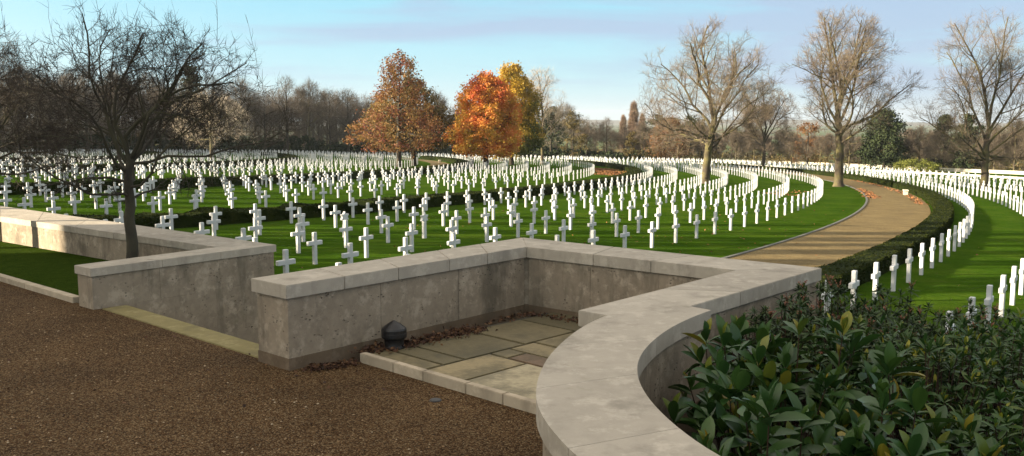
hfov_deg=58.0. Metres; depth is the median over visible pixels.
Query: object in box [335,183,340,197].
marble cross
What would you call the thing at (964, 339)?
evergreen shrub
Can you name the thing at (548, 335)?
paving
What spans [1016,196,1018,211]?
marble cross
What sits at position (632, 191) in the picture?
marble cross
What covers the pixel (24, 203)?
marble cross
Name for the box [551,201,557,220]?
marble cross
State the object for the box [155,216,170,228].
marble cross
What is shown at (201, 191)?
marble cross
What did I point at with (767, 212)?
marble cross
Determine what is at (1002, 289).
marble cross
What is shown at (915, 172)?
boundary wall
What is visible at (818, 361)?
evergreen shrub
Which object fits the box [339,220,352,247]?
marble cross
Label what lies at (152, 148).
woodland tree
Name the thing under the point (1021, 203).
marble cross
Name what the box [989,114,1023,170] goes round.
bare tree
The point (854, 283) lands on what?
marble cross
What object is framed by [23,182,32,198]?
marble cross
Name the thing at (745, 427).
rhododendron
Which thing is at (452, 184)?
marble cross
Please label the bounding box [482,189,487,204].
marble cross
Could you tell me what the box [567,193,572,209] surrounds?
marble cross
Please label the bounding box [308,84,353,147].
woodland tree
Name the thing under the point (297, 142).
undergrowth
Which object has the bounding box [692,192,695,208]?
marble cross
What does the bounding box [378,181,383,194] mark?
marble cross
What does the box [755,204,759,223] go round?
marble cross
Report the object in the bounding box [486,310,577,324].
fallen leaves
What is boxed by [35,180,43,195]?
marble cross
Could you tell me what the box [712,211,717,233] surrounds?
marble cross
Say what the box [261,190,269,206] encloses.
marble cross
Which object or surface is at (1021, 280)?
marble cross
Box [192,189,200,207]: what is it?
marble cross
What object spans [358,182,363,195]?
marble cross
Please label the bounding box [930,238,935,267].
marble cross
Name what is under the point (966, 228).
marble cross
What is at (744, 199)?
marble cross
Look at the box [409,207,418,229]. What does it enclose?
marble cross
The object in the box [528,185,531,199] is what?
marble cross
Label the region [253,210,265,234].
marble cross
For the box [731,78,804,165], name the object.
bare tree
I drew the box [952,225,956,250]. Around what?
marble cross
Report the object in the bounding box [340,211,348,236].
star headstone
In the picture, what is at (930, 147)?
bare tree
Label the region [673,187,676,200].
marble cross
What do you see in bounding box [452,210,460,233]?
marble cross
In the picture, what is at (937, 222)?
clipped hedge
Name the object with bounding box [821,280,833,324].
marble cross
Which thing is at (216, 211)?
marble cross
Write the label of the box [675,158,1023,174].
boundary wall
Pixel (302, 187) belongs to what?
marble cross
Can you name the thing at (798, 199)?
marble cross
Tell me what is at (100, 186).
marble cross
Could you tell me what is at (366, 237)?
marble cross
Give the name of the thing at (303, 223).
marble cross
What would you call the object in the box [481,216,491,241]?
marble cross
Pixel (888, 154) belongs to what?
cedar tree
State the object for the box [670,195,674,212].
marble cross
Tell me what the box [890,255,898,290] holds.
marble cross
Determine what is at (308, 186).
marble cross
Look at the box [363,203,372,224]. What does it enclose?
marble cross
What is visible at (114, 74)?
woodland tree
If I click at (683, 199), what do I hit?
marble cross
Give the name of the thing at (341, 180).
marble cross
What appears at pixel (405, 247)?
marble cross
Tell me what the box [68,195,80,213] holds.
marble cross
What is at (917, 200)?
fallen leaves
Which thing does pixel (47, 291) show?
stone kerb
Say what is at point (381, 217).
marble cross
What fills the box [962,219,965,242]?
marble cross
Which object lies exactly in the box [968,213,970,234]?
marble cross
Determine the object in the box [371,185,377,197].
marble cross
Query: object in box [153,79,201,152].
woodland tree
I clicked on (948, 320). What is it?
marble cross
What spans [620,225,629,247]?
marble cross
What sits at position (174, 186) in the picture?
marble cross
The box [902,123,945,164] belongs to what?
bare tree
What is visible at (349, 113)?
woodland tree
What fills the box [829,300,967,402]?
pieris shrub
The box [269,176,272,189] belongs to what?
star headstone
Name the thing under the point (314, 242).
marble cross
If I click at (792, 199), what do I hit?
marble cross
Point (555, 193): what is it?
marble cross
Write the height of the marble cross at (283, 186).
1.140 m
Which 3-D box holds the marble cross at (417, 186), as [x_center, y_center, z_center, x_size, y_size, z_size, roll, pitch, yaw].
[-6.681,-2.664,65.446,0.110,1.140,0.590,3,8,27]
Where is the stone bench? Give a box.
[903,189,908,194]
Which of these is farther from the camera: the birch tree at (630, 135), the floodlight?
the birch tree at (630, 135)
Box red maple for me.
[441,69,525,167]
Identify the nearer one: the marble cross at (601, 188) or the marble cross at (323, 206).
the marble cross at (323, 206)
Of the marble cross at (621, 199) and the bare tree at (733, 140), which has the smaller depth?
the marble cross at (621, 199)
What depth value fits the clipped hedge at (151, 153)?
140.99 m
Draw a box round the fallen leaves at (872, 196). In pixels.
[852,188,880,198]
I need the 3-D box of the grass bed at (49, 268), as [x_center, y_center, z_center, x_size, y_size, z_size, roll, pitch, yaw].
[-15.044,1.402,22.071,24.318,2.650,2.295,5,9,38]
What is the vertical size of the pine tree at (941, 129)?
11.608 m
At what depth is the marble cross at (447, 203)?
49.00 m
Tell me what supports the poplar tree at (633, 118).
on the ground
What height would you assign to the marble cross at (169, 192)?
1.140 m
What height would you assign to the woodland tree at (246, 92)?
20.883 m
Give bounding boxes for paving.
[371,313,581,399]
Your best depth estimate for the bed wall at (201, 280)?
14.98 m
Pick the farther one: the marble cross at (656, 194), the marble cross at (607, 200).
the marble cross at (656, 194)
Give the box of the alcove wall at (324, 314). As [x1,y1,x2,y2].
[251,238,821,410]
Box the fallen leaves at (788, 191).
[762,190,810,195]
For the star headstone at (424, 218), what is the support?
on the ground
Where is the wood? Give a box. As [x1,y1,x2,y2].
[0,65,662,152]
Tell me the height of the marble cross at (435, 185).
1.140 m
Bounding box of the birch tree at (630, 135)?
[621,131,641,158]
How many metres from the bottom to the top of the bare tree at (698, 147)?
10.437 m
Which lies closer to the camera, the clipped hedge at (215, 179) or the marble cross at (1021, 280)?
the marble cross at (1021, 280)
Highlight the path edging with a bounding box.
[682,164,867,257]
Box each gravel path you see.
[401,158,448,165]
[698,165,929,266]
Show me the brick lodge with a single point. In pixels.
(369, 136)
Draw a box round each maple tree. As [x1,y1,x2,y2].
[342,48,448,166]
[361,75,457,165]
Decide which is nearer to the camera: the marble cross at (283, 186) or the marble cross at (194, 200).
the marble cross at (194, 200)
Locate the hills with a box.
[66,119,1023,125]
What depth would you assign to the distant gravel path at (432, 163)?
170.79 m
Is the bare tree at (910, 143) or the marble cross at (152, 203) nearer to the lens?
the marble cross at (152, 203)
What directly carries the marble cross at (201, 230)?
on the ground
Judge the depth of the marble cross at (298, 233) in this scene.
31.94 m
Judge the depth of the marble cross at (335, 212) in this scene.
41.38 m
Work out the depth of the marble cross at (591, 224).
37.68 m
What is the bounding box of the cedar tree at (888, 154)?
[853,106,918,168]
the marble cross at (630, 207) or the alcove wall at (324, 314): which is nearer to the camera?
the alcove wall at (324, 314)
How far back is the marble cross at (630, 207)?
48.32 m
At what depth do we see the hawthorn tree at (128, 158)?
15.21 m
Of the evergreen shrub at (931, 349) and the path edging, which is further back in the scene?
the path edging
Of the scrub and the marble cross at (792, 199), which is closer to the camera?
the marble cross at (792, 199)
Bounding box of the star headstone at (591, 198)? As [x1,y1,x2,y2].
[589,196,593,214]
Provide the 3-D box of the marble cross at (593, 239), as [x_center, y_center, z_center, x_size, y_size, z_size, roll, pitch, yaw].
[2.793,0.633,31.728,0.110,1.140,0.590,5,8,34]
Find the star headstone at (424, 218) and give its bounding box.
[420,212,427,237]
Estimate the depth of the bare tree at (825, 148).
200.31 m
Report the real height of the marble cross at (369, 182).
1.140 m
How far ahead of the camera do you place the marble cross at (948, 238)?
34.53 m
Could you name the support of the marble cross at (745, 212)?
on the ground
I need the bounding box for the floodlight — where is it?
[381,320,406,350]
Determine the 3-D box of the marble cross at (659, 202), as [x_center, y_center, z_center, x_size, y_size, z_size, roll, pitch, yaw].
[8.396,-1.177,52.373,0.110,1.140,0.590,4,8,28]
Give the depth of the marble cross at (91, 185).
60.09 m
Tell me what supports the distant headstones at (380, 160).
on the ground
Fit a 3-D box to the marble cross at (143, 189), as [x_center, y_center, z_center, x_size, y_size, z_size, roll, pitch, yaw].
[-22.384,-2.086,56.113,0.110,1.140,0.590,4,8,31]
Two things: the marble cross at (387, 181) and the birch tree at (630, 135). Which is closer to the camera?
the marble cross at (387, 181)
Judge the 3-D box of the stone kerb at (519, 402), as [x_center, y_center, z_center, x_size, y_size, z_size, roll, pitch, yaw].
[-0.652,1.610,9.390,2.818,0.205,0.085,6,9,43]
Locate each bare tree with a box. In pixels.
[161,88,258,159]
[171,65,209,152]
[520,66,573,163]
[625,12,788,183]
[689,126,720,156]
[726,131,750,159]
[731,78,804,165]
[741,129,766,160]
[777,4,933,186]
[778,130,808,163]
[807,133,833,165]
[835,127,863,167]
[899,6,1023,188]
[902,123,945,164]
[918,131,957,167]
[969,122,1014,169]
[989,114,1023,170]
[1007,119,1023,163]
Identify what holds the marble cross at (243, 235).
on the ground
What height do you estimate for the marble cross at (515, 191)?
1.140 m
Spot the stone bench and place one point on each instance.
(905, 191)
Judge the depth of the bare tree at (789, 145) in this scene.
207.16 m
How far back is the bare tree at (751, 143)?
223.19 m
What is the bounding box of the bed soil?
[685,423,909,455]
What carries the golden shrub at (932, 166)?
on the ground
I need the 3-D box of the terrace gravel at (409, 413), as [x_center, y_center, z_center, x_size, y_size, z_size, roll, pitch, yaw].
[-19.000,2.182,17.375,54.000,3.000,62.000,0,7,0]
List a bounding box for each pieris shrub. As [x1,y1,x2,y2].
[728,293,846,405]
[773,274,881,404]
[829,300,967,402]
[842,282,957,361]
[899,297,1023,417]
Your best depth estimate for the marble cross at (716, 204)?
51.59 m
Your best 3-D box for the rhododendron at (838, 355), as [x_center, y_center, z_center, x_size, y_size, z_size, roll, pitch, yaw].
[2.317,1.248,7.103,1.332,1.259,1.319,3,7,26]
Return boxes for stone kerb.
[0,273,78,302]
[360,352,535,413]
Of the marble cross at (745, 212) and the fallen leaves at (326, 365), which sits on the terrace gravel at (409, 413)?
the fallen leaves at (326, 365)
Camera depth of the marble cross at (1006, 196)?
66.61 m
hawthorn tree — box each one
[0,0,307,258]
[0,22,103,187]
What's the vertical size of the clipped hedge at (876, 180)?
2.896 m
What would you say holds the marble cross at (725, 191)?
on the ground
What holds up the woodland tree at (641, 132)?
on the ground
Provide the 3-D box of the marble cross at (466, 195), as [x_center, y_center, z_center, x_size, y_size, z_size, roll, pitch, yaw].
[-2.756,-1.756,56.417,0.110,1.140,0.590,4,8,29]
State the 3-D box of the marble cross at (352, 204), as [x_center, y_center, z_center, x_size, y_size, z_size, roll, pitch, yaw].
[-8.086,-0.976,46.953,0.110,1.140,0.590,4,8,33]
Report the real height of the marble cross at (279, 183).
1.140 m
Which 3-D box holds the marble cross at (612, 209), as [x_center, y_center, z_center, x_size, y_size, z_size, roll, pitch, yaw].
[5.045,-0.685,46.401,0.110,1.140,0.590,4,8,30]
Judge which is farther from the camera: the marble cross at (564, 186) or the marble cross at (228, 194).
the marble cross at (564, 186)
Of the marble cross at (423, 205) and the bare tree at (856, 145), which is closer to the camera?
the marble cross at (423, 205)
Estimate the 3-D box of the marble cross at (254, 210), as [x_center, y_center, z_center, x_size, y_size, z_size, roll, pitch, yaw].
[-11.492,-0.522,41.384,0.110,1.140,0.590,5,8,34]
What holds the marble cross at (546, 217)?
on the ground
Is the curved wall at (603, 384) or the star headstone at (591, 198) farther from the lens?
the star headstone at (591, 198)
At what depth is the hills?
6115.34 m
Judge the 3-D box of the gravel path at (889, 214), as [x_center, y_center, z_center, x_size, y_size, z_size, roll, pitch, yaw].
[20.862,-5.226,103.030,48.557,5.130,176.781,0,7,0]
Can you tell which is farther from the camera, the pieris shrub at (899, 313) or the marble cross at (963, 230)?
the marble cross at (963, 230)
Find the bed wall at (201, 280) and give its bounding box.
[0,206,275,343]
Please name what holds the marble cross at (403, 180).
on the ground
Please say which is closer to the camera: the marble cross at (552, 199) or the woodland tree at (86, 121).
the marble cross at (552, 199)
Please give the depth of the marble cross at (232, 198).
49.53 m
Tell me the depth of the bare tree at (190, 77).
220.51 m
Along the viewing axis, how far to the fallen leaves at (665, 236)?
41.63 m
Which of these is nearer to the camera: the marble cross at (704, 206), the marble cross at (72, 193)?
the marble cross at (704, 206)
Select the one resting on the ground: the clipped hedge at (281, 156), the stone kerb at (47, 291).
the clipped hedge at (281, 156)
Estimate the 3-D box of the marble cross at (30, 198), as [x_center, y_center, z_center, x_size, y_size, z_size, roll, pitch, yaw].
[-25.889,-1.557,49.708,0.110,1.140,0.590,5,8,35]
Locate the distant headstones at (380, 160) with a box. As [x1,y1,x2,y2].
[0,148,1023,254]
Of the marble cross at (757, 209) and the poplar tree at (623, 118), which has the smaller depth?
the marble cross at (757, 209)
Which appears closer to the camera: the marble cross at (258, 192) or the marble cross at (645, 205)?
the marble cross at (645, 205)
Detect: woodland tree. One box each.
[0,68,53,154]
[18,63,87,147]
[58,63,118,153]
[94,68,132,147]
[121,72,177,150]
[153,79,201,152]
[187,75,235,150]
[227,75,264,148]
[243,83,286,151]
[264,74,312,152]
[293,76,327,148]
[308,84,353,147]
[327,88,366,152]
[424,90,452,124]
[559,102,582,149]
[574,114,601,157]
[592,116,618,152]
[612,122,635,152]
[633,121,649,154]
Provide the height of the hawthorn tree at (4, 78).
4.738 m
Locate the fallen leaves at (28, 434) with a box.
[7,326,439,436]
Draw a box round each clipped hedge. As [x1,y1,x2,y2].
[0,152,297,172]
[0,155,468,194]
[2,151,160,163]
[71,201,372,228]
[354,190,498,211]
[488,159,641,198]
[714,163,892,184]
[817,181,954,301]
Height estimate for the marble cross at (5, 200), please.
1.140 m
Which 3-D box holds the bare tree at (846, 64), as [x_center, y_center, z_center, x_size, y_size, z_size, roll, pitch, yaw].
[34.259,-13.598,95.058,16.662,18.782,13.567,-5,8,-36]
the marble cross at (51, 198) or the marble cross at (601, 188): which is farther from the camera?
the marble cross at (601, 188)
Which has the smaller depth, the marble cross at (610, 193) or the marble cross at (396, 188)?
the marble cross at (610, 193)
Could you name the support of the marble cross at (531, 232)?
on the ground
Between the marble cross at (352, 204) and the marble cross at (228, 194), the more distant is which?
the marble cross at (228, 194)
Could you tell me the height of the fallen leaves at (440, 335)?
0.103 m
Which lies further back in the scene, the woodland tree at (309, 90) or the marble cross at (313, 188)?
the woodland tree at (309, 90)
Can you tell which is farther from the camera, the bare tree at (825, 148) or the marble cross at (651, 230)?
the bare tree at (825, 148)
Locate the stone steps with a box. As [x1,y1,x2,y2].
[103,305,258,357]
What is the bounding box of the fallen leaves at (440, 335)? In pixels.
[348,323,497,354]
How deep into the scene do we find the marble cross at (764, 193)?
64.03 m
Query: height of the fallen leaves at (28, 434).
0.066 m
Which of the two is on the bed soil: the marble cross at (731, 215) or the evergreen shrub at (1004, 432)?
the evergreen shrub at (1004, 432)
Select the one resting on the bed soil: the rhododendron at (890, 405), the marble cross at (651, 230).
the rhododendron at (890, 405)
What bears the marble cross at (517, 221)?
on the ground
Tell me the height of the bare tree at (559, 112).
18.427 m
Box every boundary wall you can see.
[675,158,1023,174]
[692,162,1023,178]
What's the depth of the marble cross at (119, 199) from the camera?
47.10 m
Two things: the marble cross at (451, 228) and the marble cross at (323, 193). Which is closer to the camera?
the marble cross at (451, 228)
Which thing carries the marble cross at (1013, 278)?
on the ground
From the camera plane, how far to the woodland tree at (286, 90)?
246.01 m
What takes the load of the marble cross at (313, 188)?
on the ground
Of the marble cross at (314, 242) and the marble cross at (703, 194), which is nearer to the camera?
the marble cross at (314, 242)
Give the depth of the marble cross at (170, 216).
37.73 m
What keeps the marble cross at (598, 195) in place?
on the ground
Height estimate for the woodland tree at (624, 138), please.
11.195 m
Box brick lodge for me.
[358,132,409,146]
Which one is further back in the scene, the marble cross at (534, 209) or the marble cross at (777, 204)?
the marble cross at (777, 204)
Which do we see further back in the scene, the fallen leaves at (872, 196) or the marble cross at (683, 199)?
the fallen leaves at (872, 196)
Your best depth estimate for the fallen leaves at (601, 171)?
132.46 m
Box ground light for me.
[429,398,441,401]
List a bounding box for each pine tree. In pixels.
[533,106,567,159]
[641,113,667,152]
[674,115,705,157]
[924,114,962,167]
[944,113,985,168]
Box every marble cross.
[0,181,10,187]
[0,186,11,198]
[0,193,11,206]
[17,197,30,208]
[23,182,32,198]
[25,188,36,206]
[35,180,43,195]
[40,184,50,201]
[47,192,58,200]
[47,201,60,213]
[66,187,76,204]
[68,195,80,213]
[76,186,85,199]
[89,180,97,192]
[90,190,100,208]
[96,179,103,192]
[100,199,112,213]
[104,186,113,202]
[114,196,124,212]
[114,211,123,222]
[139,184,147,200]
[146,178,153,192]
[147,196,158,212]
[151,176,156,188]
[154,191,164,209]
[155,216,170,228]
[165,187,173,203]
[165,208,177,229]
[171,183,178,198]
[189,194,199,209]
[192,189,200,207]
[194,222,209,233]
[198,185,205,201]
[206,213,220,235]
[209,206,221,229]
[222,178,228,191]
[225,188,233,205]
[227,192,236,207]
[235,228,251,239]
[246,177,251,190]
[248,218,262,236]
[249,204,260,216]
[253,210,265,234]
[255,186,263,202]
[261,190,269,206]
[276,249,295,273]
[277,179,282,192]
[281,182,284,196]
[283,185,289,200]
[286,201,295,222]
[288,176,293,188]
[290,224,304,252]
[292,189,299,202]
[294,207,304,230]
[296,215,309,241]
[299,178,304,191]
[305,181,311,194]
[306,232,322,263]
[310,184,316,199]
[318,199,327,219]
[319,187,326,198]
[328,180,333,193]
[330,205,340,227]
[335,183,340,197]
[339,176,343,188]
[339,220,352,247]
[341,243,358,263]
[346,186,353,200]
[348,198,356,217]
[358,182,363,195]
[359,227,372,257]
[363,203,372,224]
[367,178,372,190]
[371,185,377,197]
[375,196,383,214]
[376,209,386,232]
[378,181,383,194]
[382,216,393,242]
[385,177,389,189]
[392,201,401,220]
[394,183,399,196]
[398,180,402,192]
[398,237,412,254]
[400,194,407,212]
[401,176,405,188]
[405,223,417,251]
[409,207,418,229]
[415,182,420,195]
[419,199,427,213]
[422,193,429,210]
[434,181,438,193]
[439,204,447,225]
[443,197,450,215]
[446,220,456,246]
[447,232,459,247]
[451,180,455,192]
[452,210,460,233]
[464,190,469,206]
[465,202,473,222]
[481,207,489,229]
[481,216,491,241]
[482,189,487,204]
[486,193,492,210]
[489,200,496,219]
[489,227,500,241]
[498,187,503,202]
[505,192,511,208]
[507,205,514,226]
[511,198,517,216]
[513,213,522,237]
[514,186,518,201]
[523,191,528,206]
[526,223,536,238]
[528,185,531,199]
[530,203,537,223]
[531,196,537,203]
[539,189,543,204]
[541,210,549,233]
[550,194,555,211]
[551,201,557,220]
[553,188,557,203]
[559,219,568,241]
[563,182,566,195]
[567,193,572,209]
[567,208,574,229]
[570,199,576,217]
[579,186,582,199]
[582,191,586,207]
[587,216,595,237]
[588,230,598,244]
[589,205,595,215]
[596,190,600,205]
[600,184,603,197]
[605,195,609,212]
[609,189,612,203]
[609,203,615,222]
[613,213,620,236]
[619,194,623,210]
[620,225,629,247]
[627,201,632,219]
[630,186,633,200]
[632,192,636,208]
[635,210,641,232]
[643,199,648,217]
[648,184,651,197]
[648,221,656,247]
[655,189,658,204]
[655,208,660,228]
[658,197,662,212]
[664,188,667,202]
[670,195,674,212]
[672,205,677,217]
[672,218,679,242]
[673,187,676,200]
[682,194,685,210]
[688,203,693,222]
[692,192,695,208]
[693,214,699,237]
[702,191,704,205]
[702,201,706,219]
[710,190,712,204]
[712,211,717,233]
[714,199,718,211]
[723,187,726,200]
[725,197,728,214]
[728,209,733,229]
[734,195,737,211]
[742,206,747,226]
[743,194,746,209]
[750,192,753,207]
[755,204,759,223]
[763,190,765,203]
[766,202,769,220]
[775,200,778,217]
[783,198,786,214]
[791,196,793,212]
[797,194,799,210]
[802,193,804,207]
[807,191,808,205]
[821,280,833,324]
[848,270,859,306]
[871,262,880,299]
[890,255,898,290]
[905,248,912,282]
[919,243,925,274]
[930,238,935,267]
[939,233,943,261]
[944,311,955,333]
[946,229,951,256]
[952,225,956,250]
[958,222,961,246]
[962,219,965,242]
[965,216,968,238]
[966,296,976,328]
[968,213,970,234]
[970,211,972,231]
[984,285,993,328]
[998,274,1006,316]
[1005,192,1007,206]
[1009,266,1017,305]
[1012,195,1015,209]
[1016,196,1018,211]
[1018,258,1023,294]
[1019,198,1022,213]
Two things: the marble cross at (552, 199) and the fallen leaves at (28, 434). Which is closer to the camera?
the fallen leaves at (28, 434)
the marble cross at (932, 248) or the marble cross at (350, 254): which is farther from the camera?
the marble cross at (932, 248)
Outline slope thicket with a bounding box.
[641,121,1023,169]
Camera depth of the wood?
258.67 m
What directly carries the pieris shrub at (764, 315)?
on the bed soil
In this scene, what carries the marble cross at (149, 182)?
on the ground
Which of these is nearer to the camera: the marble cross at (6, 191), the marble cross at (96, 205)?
the marble cross at (96, 205)
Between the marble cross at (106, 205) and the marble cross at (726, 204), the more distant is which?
the marble cross at (726, 204)
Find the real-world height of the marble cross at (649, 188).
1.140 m
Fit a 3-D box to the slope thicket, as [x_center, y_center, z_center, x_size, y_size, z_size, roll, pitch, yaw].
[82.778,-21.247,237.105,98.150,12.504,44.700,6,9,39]
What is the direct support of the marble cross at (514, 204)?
on the ground
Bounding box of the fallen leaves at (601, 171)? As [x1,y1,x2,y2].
[578,167,625,175]
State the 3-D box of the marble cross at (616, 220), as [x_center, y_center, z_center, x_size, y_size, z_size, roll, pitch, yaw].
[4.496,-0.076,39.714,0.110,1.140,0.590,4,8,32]
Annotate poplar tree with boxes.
[618,114,626,152]
[627,99,640,149]
[639,112,646,148]
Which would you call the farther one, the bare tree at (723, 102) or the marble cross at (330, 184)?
the bare tree at (723, 102)
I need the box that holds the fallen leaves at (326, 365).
[294,357,360,375]
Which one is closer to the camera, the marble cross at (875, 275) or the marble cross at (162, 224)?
the marble cross at (875, 275)
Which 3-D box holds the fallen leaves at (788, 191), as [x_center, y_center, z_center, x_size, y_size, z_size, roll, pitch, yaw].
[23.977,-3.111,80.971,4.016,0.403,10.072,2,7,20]
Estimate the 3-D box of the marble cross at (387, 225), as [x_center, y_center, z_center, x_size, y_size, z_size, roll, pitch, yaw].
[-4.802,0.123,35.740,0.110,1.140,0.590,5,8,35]
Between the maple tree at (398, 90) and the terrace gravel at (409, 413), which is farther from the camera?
the maple tree at (398, 90)
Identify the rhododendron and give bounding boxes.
[662,314,874,455]
[668,315,825,440]
[696,379,874,455]
[729,311,906,454]
[798,340,1004,455]
[869,422,980,455]
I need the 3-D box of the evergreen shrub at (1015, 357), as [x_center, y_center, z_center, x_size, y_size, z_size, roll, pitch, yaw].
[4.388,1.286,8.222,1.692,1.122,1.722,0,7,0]
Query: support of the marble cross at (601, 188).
on the ground
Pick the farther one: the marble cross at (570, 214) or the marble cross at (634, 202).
the marble cross at (634, 202)
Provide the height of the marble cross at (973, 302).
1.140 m
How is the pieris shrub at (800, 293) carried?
on the bed soil
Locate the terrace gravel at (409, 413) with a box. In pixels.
[0,281,542,455]
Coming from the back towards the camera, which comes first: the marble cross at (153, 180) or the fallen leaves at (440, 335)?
the marble cross at (153, 180)
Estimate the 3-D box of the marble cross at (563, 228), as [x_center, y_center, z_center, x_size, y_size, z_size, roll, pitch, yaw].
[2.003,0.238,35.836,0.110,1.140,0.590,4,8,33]
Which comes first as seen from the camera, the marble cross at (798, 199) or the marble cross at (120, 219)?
the marble cross at (120, 219)
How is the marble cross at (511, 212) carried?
on the ground
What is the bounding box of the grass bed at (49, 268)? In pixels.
[0,241,109,295]
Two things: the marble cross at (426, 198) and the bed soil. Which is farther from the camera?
the marble cross at (426, 198)
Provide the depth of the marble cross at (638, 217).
41.61 m
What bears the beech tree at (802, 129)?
on the ground
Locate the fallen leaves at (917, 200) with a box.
[850,180,929,204]
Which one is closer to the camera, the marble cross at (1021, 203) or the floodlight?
the floodlight
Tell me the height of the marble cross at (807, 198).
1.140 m
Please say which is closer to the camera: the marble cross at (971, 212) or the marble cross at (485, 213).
the marble cross at (485, 213)
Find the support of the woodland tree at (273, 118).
on the ground
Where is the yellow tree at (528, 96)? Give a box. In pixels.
[488,60,546,164]
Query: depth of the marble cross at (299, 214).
39.49 m
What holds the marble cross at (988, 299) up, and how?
on the ground
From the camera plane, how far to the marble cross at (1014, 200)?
62.69 m
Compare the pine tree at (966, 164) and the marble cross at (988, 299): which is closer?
the marble cross at (988, 299)
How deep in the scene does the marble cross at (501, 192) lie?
60.18 m
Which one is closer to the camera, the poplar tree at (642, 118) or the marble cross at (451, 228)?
the marble cross at (451, 228)
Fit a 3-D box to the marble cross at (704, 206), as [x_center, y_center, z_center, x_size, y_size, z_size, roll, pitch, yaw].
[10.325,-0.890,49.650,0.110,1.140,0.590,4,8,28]
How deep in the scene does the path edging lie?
42.44 m
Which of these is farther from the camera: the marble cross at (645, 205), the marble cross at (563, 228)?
the marble cross at (645, 205)
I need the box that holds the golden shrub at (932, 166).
[892,158,948,171]
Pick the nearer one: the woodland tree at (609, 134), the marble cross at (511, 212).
the marble cross at (511, 212)
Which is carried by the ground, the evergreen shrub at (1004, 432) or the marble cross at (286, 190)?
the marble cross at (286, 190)
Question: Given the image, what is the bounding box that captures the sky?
[0,0,1023,122]
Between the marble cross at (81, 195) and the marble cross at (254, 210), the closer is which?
the marble cross at (254, 210)
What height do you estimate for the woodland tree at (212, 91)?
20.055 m
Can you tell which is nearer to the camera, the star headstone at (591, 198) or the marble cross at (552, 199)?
the star headstone at (591, 198)
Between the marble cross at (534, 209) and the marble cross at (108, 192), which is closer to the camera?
the marble cross at (534, 209)
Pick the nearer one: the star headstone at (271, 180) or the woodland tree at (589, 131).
the star headstone at (271, 180)
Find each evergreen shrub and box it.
[778,313,958,441]
[817,333,1023,455]
[896,322,1023,455]
[896,378,1023,455]
[906,308,1023,437]
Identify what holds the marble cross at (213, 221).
on the ground
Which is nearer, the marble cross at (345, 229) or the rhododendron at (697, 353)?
the rhododendron at (697, 353)
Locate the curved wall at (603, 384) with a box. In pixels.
[536,305,719,455]
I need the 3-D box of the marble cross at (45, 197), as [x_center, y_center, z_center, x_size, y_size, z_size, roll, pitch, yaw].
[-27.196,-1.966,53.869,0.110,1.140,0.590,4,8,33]
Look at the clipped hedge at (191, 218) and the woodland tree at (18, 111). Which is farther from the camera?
the woodland tree at (18, 111)
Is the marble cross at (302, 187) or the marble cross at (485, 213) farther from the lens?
the marble cross at (302, 187)
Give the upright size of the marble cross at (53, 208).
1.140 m
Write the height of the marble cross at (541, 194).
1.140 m
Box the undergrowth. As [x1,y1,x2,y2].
[0,129,674,159]
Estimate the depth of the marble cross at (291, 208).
43.18 m
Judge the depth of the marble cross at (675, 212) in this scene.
45.55 m
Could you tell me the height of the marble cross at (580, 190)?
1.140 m
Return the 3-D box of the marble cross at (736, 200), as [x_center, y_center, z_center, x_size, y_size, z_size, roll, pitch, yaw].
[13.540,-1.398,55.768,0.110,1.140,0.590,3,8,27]
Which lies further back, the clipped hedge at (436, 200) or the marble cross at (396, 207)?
the clipped hedge at (436, 200)
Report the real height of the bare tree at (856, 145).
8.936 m
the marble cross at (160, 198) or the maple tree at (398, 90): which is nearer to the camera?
the marble cross at (160, 198)
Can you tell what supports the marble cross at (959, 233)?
on the ground
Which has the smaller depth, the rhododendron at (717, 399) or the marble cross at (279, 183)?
the rhododendron at (717, 399)
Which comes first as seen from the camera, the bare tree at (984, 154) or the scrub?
the bare tree at (984, 154)
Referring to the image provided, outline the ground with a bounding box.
[0,125,1023,421]
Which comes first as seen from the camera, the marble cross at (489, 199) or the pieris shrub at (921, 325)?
the pieris shrub at (921, 325)
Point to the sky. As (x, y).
(597, 48)
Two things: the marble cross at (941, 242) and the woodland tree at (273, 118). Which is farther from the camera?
the woodland tree at (273, 118)
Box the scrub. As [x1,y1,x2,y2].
[639,144,1023,170]
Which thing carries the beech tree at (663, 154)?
on the ground
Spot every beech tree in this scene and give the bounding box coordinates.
[556,110,590,159]
[640,115,693,160]
[790,121,832,163]
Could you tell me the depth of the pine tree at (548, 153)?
212.59 m
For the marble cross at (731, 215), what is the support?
on the ground
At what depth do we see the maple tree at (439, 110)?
144.17 m
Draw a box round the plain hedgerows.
[94,125,1022,169]
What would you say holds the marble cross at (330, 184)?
on the ground
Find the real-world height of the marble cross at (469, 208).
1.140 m
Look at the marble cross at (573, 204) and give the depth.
49.40 m
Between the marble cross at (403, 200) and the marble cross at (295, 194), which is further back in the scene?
the marble cross at (295, 194)
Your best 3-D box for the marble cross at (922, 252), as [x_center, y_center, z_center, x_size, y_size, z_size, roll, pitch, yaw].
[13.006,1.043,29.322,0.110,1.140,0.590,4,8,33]
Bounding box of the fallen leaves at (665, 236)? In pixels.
[302,209,1021,298]
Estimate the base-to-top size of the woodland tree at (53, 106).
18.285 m
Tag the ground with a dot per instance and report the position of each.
(966, 269)

